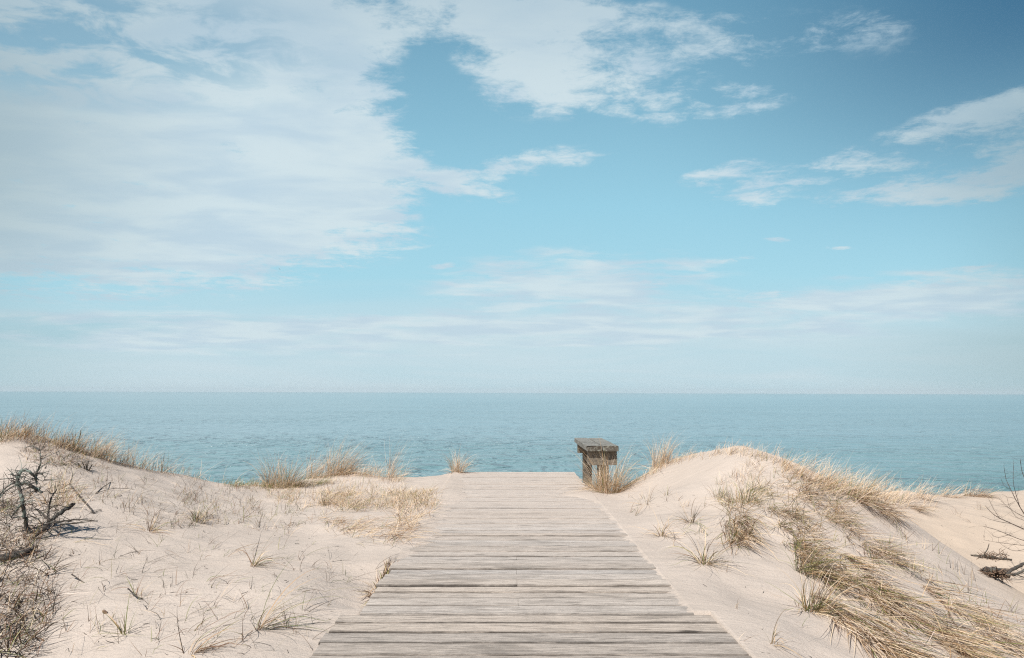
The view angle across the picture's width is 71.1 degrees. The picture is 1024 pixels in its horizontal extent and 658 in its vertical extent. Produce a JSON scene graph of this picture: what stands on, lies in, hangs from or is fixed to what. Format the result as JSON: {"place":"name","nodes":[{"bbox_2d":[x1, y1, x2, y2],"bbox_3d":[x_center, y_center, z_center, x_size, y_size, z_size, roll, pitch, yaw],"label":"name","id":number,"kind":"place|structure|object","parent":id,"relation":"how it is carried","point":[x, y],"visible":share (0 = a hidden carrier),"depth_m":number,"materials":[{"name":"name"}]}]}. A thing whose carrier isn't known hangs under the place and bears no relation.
{"place":"outdoors","nodes":[
{"label":"outdoors","id":0,"kind":"place"},
{"bbox_2d":[0,408,414,489],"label":"crest grass","id":1,"kind":"structure","parent":0,"point":[73,444],"depth_m":8.10,"materials":[{"name":"beige plant"}]},
{"bbox_2d":[15,430,447,657],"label":"scattered grass","id":2,"kind":"structure","parent":0,"point":[396,499],"depth_m":6.57,"materials":[{"name":"beige plant"}]},
{"bbox_2d":[0,435,1023,657],"bbox_3d":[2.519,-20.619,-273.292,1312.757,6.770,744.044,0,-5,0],"label":"sand","id":3,"kind":"structure","parent":0,"point":[720,595],"depth_m":5.21,"materials":[{"name":"beige sand"}]},
{"bbox_2d":[0,414,25,437],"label":"grass tuft","id":4,"kind":"object","parent":3,"relation":"on","point":[9,427],"visible":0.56,"depth_m":7.77,"materials":[{"name":"beige plant"}]},
{"bbox_2d":[0,534,43,561],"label":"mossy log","id":5,"kind":"object","parent":3,"relation":"on","point":[12,555],"visible":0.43,"depth_m":4.65,"materials":[{"name":"brown wood"}]},
{"bbox_2d":[4,414,48,436],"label":"grass tuft","id":6,"kind":"object","parent":3,"relation":"on","point":[29,428],"visible":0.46,"depth_m":7.86,"materials":[{"name":"beige plant"}]},
{"bbox_2d":[0,439,61,533],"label":"dead branch","id":7,"kind":"object","parent":3,"relation":"on","point":[18,476],"visible":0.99,"depth_m":5.03,"materials":[{"name":"brown wood"}]},
{"bbox_2d":[0,460,96,657],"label":"undergrowth","id":8,"kind":"object","parent":3,"relation":"on","point":[16,635],"visible":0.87,"depth_m":4.24,"materials":[{"name":"brown plant"}]},
{"bbox_2d":[26,482,97,538],"bbox_3d":[-3.202,1.278,5.054,0.561,0.361,0.278,0,-5,0],"label":"dead branch","id":9,"kind":"object","parent":3,"relation":"on","point":[50,521],"visible":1,"depth_m":5.03,"materials":[{"name":"brown wood"}]},
{"bbox_2d":[55,428,97,451],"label":"grass tuft","id":10,"kind":"object","parent":3,"relation":"on","point":[72,440],"visible":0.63,"depth_m":7.81,"materials":[{"name":"beige plant"}]},
{"bbox_2d":[62,467,101,513],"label":"fallen twig","id":11,"kind":"object","parent":3,"relation":"on","point":[86,503],"visible":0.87,"depth_m":5.91,"materials":[{"name":"wood"}]},
{"bbox_2d":[74,458,94,470],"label":"grass tuft","id":12,"kind":"object","parent":3,"relation":"on","point":[86,468],"visible":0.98,"depth_m":7.17,"materials":[{"name":"plant"}]},
{"bbox_2d":[86,426,135,457],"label":"grass tuft","id":13,"kind":"object","parent":3,"relation":"on","point":[108,446],"visible":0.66,"depth_m":8.04,"materials":[{"name":"beige plant"}]},
{"bbox_2d":[95,482,127,493],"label":"fallen twig","id":14,"kind":"object","parent":3,"relation":"on","point":[108,489],"visible":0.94,"depth_m":6.63,"materials":[{"name":"wood"}]},
{"bbox_2d":[97,595,136,634],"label":"grass tuft","id":15,"kind":"object","parent":3,"relation":"on","point":[124,626],"visible":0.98,"depth_m":3.51,"materials":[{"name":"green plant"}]},
{"bbox_2d":[126,572,154,596],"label":"grass tuft","id":16,"kind":"object","parent":3,"relation":"on","point":[137,588],"visible":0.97,"depth_m":4.01,"materials":[{"name":"plant"}]},
{"bbox_2d":[122,506,177,535],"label":"grass tuft","id":17,"kind":"object","parent":3,"relation":"on","point":[151,528],"visible":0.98,"depth_m":5.50,"materials":[{"name":"beige plant"}]},
{"bbox_2d":[178,506,219,523],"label":"grass tuft","id":18,"kind":"object","parent":3,"relation":"on","point":[197,516],"visible":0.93,"depth_m":5.97,"materials":[{"name":"beige plant"}]},
{"bbox_2d":[162,617,249,657],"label":"grass tuft","id":19,"kind":"object","parent":3,"relation":"on","point":[204,648],"visible":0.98,"depth_m":3.18,"materials":[{"name":"beige plant"}]},
{"bbox_2d":[232,522,294,569],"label":"grass tuft","id":20,"kind":"object","parent":3,"relation":"on","point":[255,563],"visible":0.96,"depth_m":4.68,"materials":[{"name":"beige plant"}]},
{"bbox_2d":[238,448,324,490],"bbox_3d":[-2.984,1.797,9.364,1.277,0.573,1.026,-4,-7,41],"label":"grass tuft","id":21,"kind":"object","parent":3,"relation":"on","point":[279,479],"visible":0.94,"depth_m":9.31,"materials":[{"name":"beige plant"}]},
{"bbox_2d":[236,556,347,641],"bbox_3d":[-1.097,1.324,3.482,0.413,0.359,0.652,-3,-6,34],"label":"grass tuft","id":22,"kind":"object","parent":3,"relation":"on","point":[265,622],"visible":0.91,"depth_m":3.53,"materials":[{"name":"beige plant"}]},
{"bbox_2d":[293,446,336,477],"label":"grass tuft","id":23,"kind":"object","parent":3,"relation":"on","point":[311,467],"visible":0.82,"depth_m":10.10,"materials":[{"name":"beige plant"}]},
{"bbox_2d":[317,495,332,505],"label":"grass tuft","id":24,"kind":"object","parent":3,"relation":"on","point":[323,501],"visible":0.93,"depth_m":7.72,"materials":[{"name":"beige plant"}]},
{"bbox_2d":[318,434,382,475],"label":"grass tuft","id":25,"kind":"object","parent":3,"relation":"on","point":[337,464],"visible":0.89,"depth_m":10.28,"materials":[{"name":"beige plant"}]},
{"bbox_2d":[353,555,399,606],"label":"grass tuft","id":26,"kind":"object","parent":3,"relation":"on","point":[383,573],"visible":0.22,"depth_m":4.66,"materials":[{"name":"beige plant"}]},
{"bbox_2d":[373,435,428,477],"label":"grass tuft","id":27,"kind":"object","parent":3,"relation":"on","point":[396,465],"visible":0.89,"depth_m":9.86,"materials":[{"name":"beige plant"}]},
{"bbox_2d":[435,447,480,474],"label":"grass tuft","id":28,"kind":"object","parent":3,"relation":"on","point":[456,469],"visible":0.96,"depth_m":10.29,"materials":[{"name":"beige plant"}]},
{"bbox_2d":[310,472,751,657],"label":"boardwalk","id":29,"kind":"structure","parent":3,"relation":"on","point":[521,565],"depth_m":4.10,"materials":[{"name":"grey wood"}]},
{"bbox_2d":[580,473,606,489],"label":"grass tuft","id":30,"kind":"object","parent":3,"relation":"on","point":[589,483],"visible":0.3,"depth_m":8.57,"materials":[{"name":"beige plant"}]},
{"bbox_2d":[574,438,618,485],"bbox_3d":[1.067,2.094,9.221,0.388,1.286,1.544,0,-5,0],"label":"bench","id":31,"kind":"object","parent":3,"relation":"on","point":[589,447],"visible":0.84,"depth_m":8.58,"materials":[{"name":"grey wood"}]},
{"bbox_2d":[557,435,672,493],"bbox_3d":[1.253,1.589,8.405,1.361,0.728,1.308,-3,-6,28],"label":"grass tuft","id":32,"kind":"object","parent":3,"relation":"on","point":[605,487],"visible":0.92,"depth_m":8.32,"materials":[{"name":"beige plant"}]},
{"bbox_2d":[629,486,653,509],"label":"grass tuft","id":33,"kind":"object","parent":3,"relation":"on","point":[643,496],"visible":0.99,"depth_m":7.12,"materials":[{"name":"beige plant"}]},
{"bbox_2d":[632,433,691,469],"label":"grass tuft","id":34,"kind":"object","parent":3,"relation":"on","point":[662,460],"visible":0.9,"depth_m":8.65,"materials":[{"name":"beige plant"}]},
{"bbox_2d":[639,512,688,538],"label":"grass tuft","id":35,"kind":"object","parent":3,"relation":"on","point":[661,535],"visible":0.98,"depth_m":5.74,"materials":[{"name":"beige plant"}]},
{"bbox_2d":[671,444,696,462],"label":"grass tuft","id":36,"kind":"object","parent":3,"relation":"on","point":[684,454],"visible":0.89,"depth_m":8.57,"materials":[{"name":"beige plant"}]},
{"bbox_2d":[660,495,710,529],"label":"grass tuft","id":37,"kind":"object","parent":3,"relation":"on","point":[692,520],"visible":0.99,"depth_m":6.00,"materials":[{"name":"beige plant"}]},
{"bbox_2d":[661,522,755,577],"bbox_3d":[1.287,1.456,4.840,0.580,0.347,0.707,5,-7,-42],"label":"grass tuft","id":38,"kind":"object","parent":3,"relation":"on","point":[703,561],"visible":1,"depth_m":4.82,"materials":[{"name":"beige plant"}]},
{"bbox_2d":[707,476,732,499],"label":"grass tuft","id":39,"kind":"object","parent":3,"relation":"on","point":[723,491],"visible":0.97,"depth_m":6.93,"materials":[{"name":"beige plant"}]},
{"bbox_2d":[694,490,785,558],"bbox_3d":[1.865,1.497,5.823,0.799,0.420,1.840,-2,-5,21],"label":"grass tuft","id":40,"kind":"object","parent":3,"relation":"on","point":[744,536],"visible":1,"depth_m":5.67,"materials":[{"name":"beige plant"}]},
{"bbox_2d":[715,481,773,506],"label":"grass tuft","id":41,"kind":"object","parent":3,"relation":"on","point":[745,498],"visible":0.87,"depth_m":6.73,"materials":[{"name":"beige plant"}]},
{"bbox_2d":[745,467,782,494],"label":"grass tuft","id":42,"kind":"object","parent":3,"relation":"on","point":[760,485],"visible":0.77,"depth_m":6.95,"materials":[{"name":"beige plant"}]},
{"bbox_2d":[765,606,801,657],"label":"grass tuft","id":43,"kind":"object","parent":3,"relation":"on","point":[773,638],"visible":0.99,"depth_m":3.32,"materials":[{"name":"beige plant"}]},
{"bbox_2d":[630,439,943,511],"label":"crest grass","id":44,"kind":"structure","parent":3,"relation":"on","point":[832,482],"depth_m":7.62,"materials":[{"name":"beige plant"}]},
{"bbox_2d":[628,453,992,639],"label":"scattered grass","id":45,"kind":"structure","parent":3,"relation":"on","point":[722,500],"depth_m":7.18,"materials":[{"name":"beige plant"}]},
{"bbox_2d":[774,527,864,587],"bbox_3d":[2.127,1.517,4.859,0.573,0.382,0.572,0,-5,0],"label":"grass tuft","id":46,"kind":"object","parent":3,"relation":"on","point":[809,566],"visible":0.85,"depth_m":4.88,"materials":[{"name":"brown plant"}]},
{"bbox_2d":[767,558,880,630],"bbox_3d":[1.813,1.480,4.197,0.714,0.411,0.714,0,-5,0],"label":"grass tuft","id":47,"kind":"object","parent":3,"relation":"on","point":[812,605],"visible":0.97,"depth_m":4.17,"materials":[{"name":"beige plant"}]},
{"bbox_2d":[734,469,1023,657],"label":"dune grass mat","id":48,"kind":"object","parent":3,"relation":"on","point":[889,643],"visible":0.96,"depth_m":4.58,"materials":[{"name":"beige plant"}]},
{"bbox_2d":[845,490,922,527],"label":"grass tuft","id":49,"kind":"object","parent":3,"relation":"on","point":[870,500],"visible":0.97,"depth_m":7.24,"materials":[{"name":"beige plant"}]},
{"bbox_2d":[909,505,944,515],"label":"grass tuft","id":50,"kind":"object","parent":3,"relation":"on","point":[921,507],"visible":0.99,"depth_m":10.63,"materials":[{"name":"beige plant"}]},
{"bbox_2d":[913,479,956,501],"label":"grass tuft","id":51,"kind":"object","parent":3,"relation":"on","point":[918,494],"visible":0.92,"depth_m":11.21,"materials":[{"name":"beige plant"}]},
{"bbox_2d":[937,478,976,497],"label":"grass tuft","id":52,"kind":"object","parent":3,"relation":"on","point":[946,492],"visible":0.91,"depth_m":12.33,"materials":[{"name":"beige plant"}]},
{"bbox_2d":[962,483,1003,497],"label":"grass tuft","id":53,"kind":"object","parent":3,"relation":"on","point":[975,494],"visible":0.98,"depth_m":12.48,"materials":[{"name":"beige plant"}]},
{"bbox_2d":[971,544,1011,560],"bbox_3d":[6.232,2.928,9.328,0.536,0.271,0.173,0,-5,0],"label":"driftwood root","id":54,"kind":"object","parent":3,"relation":"on","point":[990,556],"visible":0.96,"depth_m":9.31,"materials":[{"name":"brown plant"}]},
{"bbox_2d":[969,457,1023,550],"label":"bare shrub","id":55,"kind":"object","parent":3,"relation":"on","point":[1009,508],"visible":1,"depth_m":8.57,"materials":[{"name":"brown plant"}]},
{"bbox_2d":[978,562,1023,583],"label":"driftwood root","id":56,"kind":"object","parent":3,"relation":"on","point":[995,572],"visible":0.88,"depth_m":6.77,"materials":[{"name":"brown plant"}]},
{"bbox_2d":[0,391,1023,494],"bbox_3d":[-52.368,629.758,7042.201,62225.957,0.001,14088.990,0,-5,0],"label":"sea","id":57,"kind":"structure","parent":0,"point":[972,440],"depth_m":121.01,"materials":[{"name":"liquid"}]},
{"bbox_2d":[0,0,1023,393],"label":"sky","id":58,"kind":"structure","parent":0,"point":[446,196],"materials":[{"name":"blue"}]},
{"bbox_2d":[33,461,1004,657],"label":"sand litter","id":59,"kind":"object","parent":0,"point":[247,591],"visible":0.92,"depth_m":3.81,"materials":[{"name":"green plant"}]}
]}

